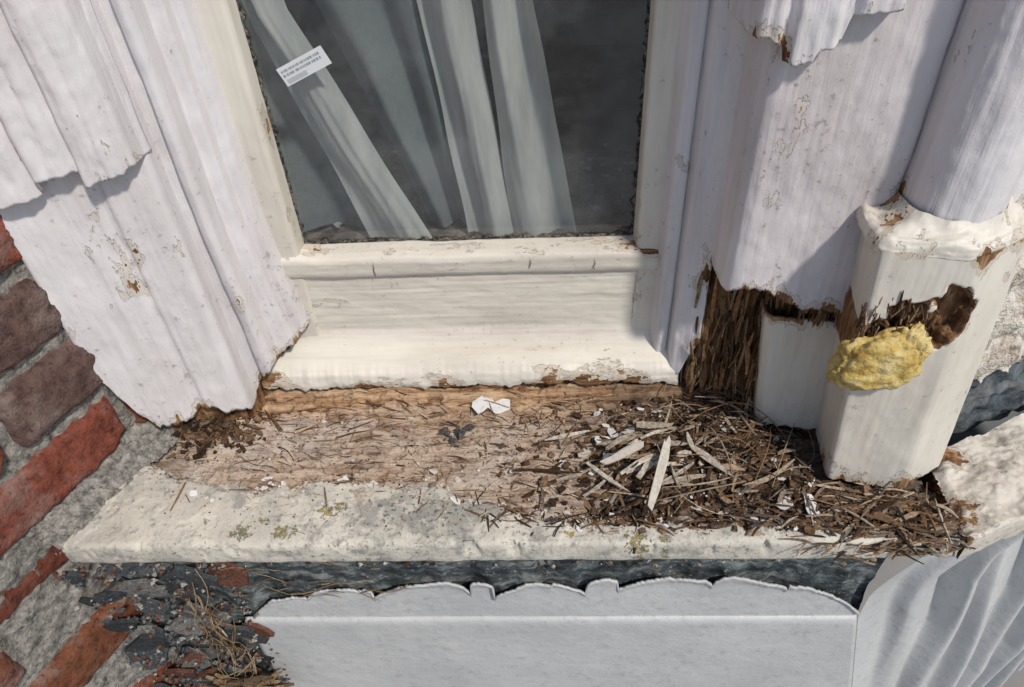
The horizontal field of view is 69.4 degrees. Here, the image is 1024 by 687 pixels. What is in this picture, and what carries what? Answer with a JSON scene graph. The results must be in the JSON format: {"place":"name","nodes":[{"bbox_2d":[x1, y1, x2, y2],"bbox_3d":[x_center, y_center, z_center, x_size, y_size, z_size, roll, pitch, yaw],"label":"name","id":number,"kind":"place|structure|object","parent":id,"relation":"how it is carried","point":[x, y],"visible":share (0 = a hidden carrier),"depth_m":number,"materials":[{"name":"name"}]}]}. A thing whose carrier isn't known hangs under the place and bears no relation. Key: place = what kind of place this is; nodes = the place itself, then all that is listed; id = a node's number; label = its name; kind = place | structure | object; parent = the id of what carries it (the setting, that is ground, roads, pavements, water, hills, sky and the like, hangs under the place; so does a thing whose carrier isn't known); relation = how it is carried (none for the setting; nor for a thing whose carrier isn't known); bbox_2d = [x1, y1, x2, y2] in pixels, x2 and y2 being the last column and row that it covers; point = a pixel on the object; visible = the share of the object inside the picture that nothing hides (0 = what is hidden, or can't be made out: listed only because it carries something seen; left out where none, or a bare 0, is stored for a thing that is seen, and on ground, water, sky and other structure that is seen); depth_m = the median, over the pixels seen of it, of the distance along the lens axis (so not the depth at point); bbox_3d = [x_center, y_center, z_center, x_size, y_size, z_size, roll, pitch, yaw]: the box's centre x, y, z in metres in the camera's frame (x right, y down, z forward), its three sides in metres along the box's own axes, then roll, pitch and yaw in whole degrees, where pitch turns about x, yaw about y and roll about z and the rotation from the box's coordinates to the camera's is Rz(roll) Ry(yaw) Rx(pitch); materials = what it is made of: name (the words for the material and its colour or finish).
{"place":"outdoors","nodes":[
{"label":"outdoors","id":0,"kind":"place"},
{"bbox_2d":[0,215,202,686],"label":"bricks","id":1,"kind":"object","parent":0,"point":[42,395],"visible":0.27,"depth_m":0.82,"materials":[{"name":"red brick"}]},
{"bbox_2d":[0,0,151,209],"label":"capital block","id":2,"kind":"structure","parent":1,"relation":"attached to","point":[63,113],"depth_m":0.65,"materials":[{"name":"white wood"}]},
{"bbox_2d":[0,260,181,686],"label":"mortar","id":3,"kind":"object","parent":1,"relation":"attached to","point":[42,624],"visible":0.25,"depth_m":0.88,"materials":[{"name":"grey concrete"}]},
{"bbox_2d":[24,420,179,549],"bbox_3d":[-0.485,0.153,0.891,0.035,0.065,0.219,16,46,21],"label":"mortar fillet","id":4,"kind":"object","parent":1,"relation":"attached to","point":[76,510],"visible":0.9,"depth_m":0.89,"materials":[{"name":"grey concrete"}]},
{"bbox_2d":[53,562,289,686],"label":"slate rubble","id":5,"kind":"object","parent":1,"relation":"attached to","point":[147,651],"visible":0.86,"depth_m":0.99,"materials":[{"name":"grey stone"}]},
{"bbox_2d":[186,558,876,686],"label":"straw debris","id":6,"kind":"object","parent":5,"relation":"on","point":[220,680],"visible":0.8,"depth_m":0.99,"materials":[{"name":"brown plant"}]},
{"bbox_2d":[116,557,886,675],"bbox_3d":[-0.028,0.533,1.171,1.012,0.864,0.018,-1,42,3],"label":"dark backing","id":7,"kind":"object","parent":1,"relation":"attached to","point":[850,581],"visible":0.18,"depth_m":0.96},
{"bbox_2d":[245,576,859,686],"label":"panelled wall","id":8,"kind":"structure","parent":7,"relation":"attached to","point":[730,631],"depth_m":1.03,"materials":[{"name":"white paint"}]},
{"bbox_2d":[62,380,966,563],"bbox_3d":[-0.006,0.130,0.922,1.009,0.071,0.281,-1,42,3],"label":"window sill","id":9,"kind":"structure","parent":1,"relation":"attached to","point":[131,522],"depth_m":0.87,"materials":[{"name":"beige wood"}]},
{"bbox_2d":[152,346,290,426],"bbox_3d":[-0.381,0.025,0.924,0.220,0.220,0.033,-17,44,-14],"label":"rotted wood","id":10,"kind":"object","parent":9,"relation":"on","point":[214,412],"visible":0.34,"depth_m":0.97,"materials":[{"name":"brown wood"}]},
{"bbox_2d":[157,267,975,564],"bbox_3d":[0.015,0.053,0.820,0.965,0.324,0.274,-1,42,3],"label":"rotten wood debris","id":11,"kind":"object","parent":9,"relation":"on","point":[901,512],"visible":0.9,"depth_m":0.88,"materials":[{"name":"brown wood"}]},
{"bbox_2d":[165,396,922,531],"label":"paint flakes","id":12,"kind":"object","parent":11,"relation":"on","point":[480,405],"visible":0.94,"depth_m":0.88,"materials":[{"name":"white paint"}]},
{"bbox_2d":[303,144,636,241],"bbox_3d":[-0.006,-0.215,1.020,1.100,0.011,0.300,-1,42,3],"label":"window board","id":13,"kind":"object","parent":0,"point":[614,211],"depth_m":0.99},
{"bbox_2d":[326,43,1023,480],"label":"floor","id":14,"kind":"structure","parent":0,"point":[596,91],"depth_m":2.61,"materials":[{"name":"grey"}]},
{"bbox_2d":[284,0,647,54],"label":"back wall","id":15,"kind":"structure","parent":14,"relation":"on","point":[577,22],"depth_m":2.90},
{"bbox_2d":[650,0,1023,487],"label":"window pilaster","id":16,"kind":"object","parent":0,"point":[844,159],"depth_m":0.68,"materials":[{"name":"white wood"}]},
{"bbox_2d":[0,0,309,427],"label":"painted shell","id":17,"kind":"object","parent":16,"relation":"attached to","point":[163,280],"visible":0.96,"depth_m":0.78,"materials":[{"name":"white paint"}]},
{"bbox_2d":[195,0,319,337],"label":"stile","id":18,"kind":"object","parent":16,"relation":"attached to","point":[227,42],"visible":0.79,"depth_m":0.78,"materials":[{"name":"beige paint"}]},
{"bbox_2d":[237,0,576,238],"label":"net curtain","id":19,"kind":"object","parent":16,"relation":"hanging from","point":[417,67],"visible":0.91,"depth_m":0.83,"materials":[{"name":"fabric"}]},
{"bbox_2d":[261,235,678,391],"bbox_3d":[-0.060,-0.032,0.932,0.543,0.192,0.070,-1,42,3],"label":"bottom rail","id":20,"kind":"object","parent":16,"relation":"on","point":[424,315],"visible":0.92,"depth_m":0.94,"materials":[{"name":"beige paint"}]},
{"bbox_2d":[236,0,306,243],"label":"putty","id":21,"kind":"object","parent":20,"relation":"on","point":[242,12],"visible":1,"depth_m":0.79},
{"bbox_2d":[307,231,632,243],"bbox_3d":[-0.054,-0.128,0.890,0.401,0.011,0.001,-1,42,3],"label":"window putty","id":22,"kind":"object","parent":20,"relation":"on","point":[446,238],"visible":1,"depth_m":0.89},
{"bbox_2d":[333,143,633,227],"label":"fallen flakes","id":23,"kind":"object","parent":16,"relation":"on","point":[595,207],"visible":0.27,"depth_m":1.02,"materials":[{"name":"grey"}]},
{"bbox_2d":[631,0,682,330],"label":"stile","id":24,"kind":"object","parent":16,"relation":"attached to","point":[662,59],"visible":0.94,"depth_m":0.77,"materials":[{"name":"beige paint"}]},
{"bbox_2d":[628,0,650,234],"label":"putty","id":25,"kind":"object","parent":24,"relation":"attached to","point":[639,122],"visible":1,"depth_m":0.78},
{"bbox_2d":[826,321,932,390],"bbox_3d":[0.358,0.014,0.722,0.091,0.086,0.038,-1,42,3],"label":"expanding foam","id":26,"kind":"object","parent":16,"relation":"attached to","point":[891,358],"visible":1,"depth_m":0.71,"materials":[{"name":"yellow plastic"}]},
{"bbox_2d":[921,471,965,544],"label":"sill end","id":27,"kind":"structure","parent":16,"relation":"attached to","point":[929,478],"depth_m":0.86,"materials":[{"name":"brown wood"}]},
{"bbox_2d":[851,553,1023,686],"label":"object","id":28,"kind":"structure","parent":0,"point":[889,568],"depth_m":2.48,"materials":[{"name":"concrete"}]},
{"bbox_2d":[852,531,1023,686],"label":"fluted side panel","id":29,"kind":"object","parent":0,"point":[934,621],"visible":0.87,"depth_m":1.13,"materials":[{"name":"white paint"}]},
{"bbox_2d":[931,413,1023,558],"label":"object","id":30,"kind":"object","parent":29,"relation":"on","point":[980,479],"visible":0.97,"depth_m":0.85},
{"bbox_2d":[974,195,1023,382],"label":"rendered wall","id":31,"kind":"structure","parent":30,"relation":"on","point":[1004,350],"depth_m":0.81,"materials":[{"name":"white paint"}]},
{"bbox_2d":[952,362,1023,432],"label":"slate backing","id":32,"kind":"object","parent":31,"relation":"attached to","point":[996,395],"visible":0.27,"depth_m":0.94,"materials":[{"name":"grey stone"}]},
{"label":"glass pane","id":33,"kind":"object","parent":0,"visible":0},
{"bbox_2d":[276,46,331,86],"bbox_3d":[-0.212,-0.283,0.755,0.059,0.041,0.001,-1,42,3],"label":"window sticker","id":34,"kind":"object","parent":33,"relation":"attached to","point":[314,60],"depth_m":0.76,"materials":[{"name":"white paper"}]}
]}

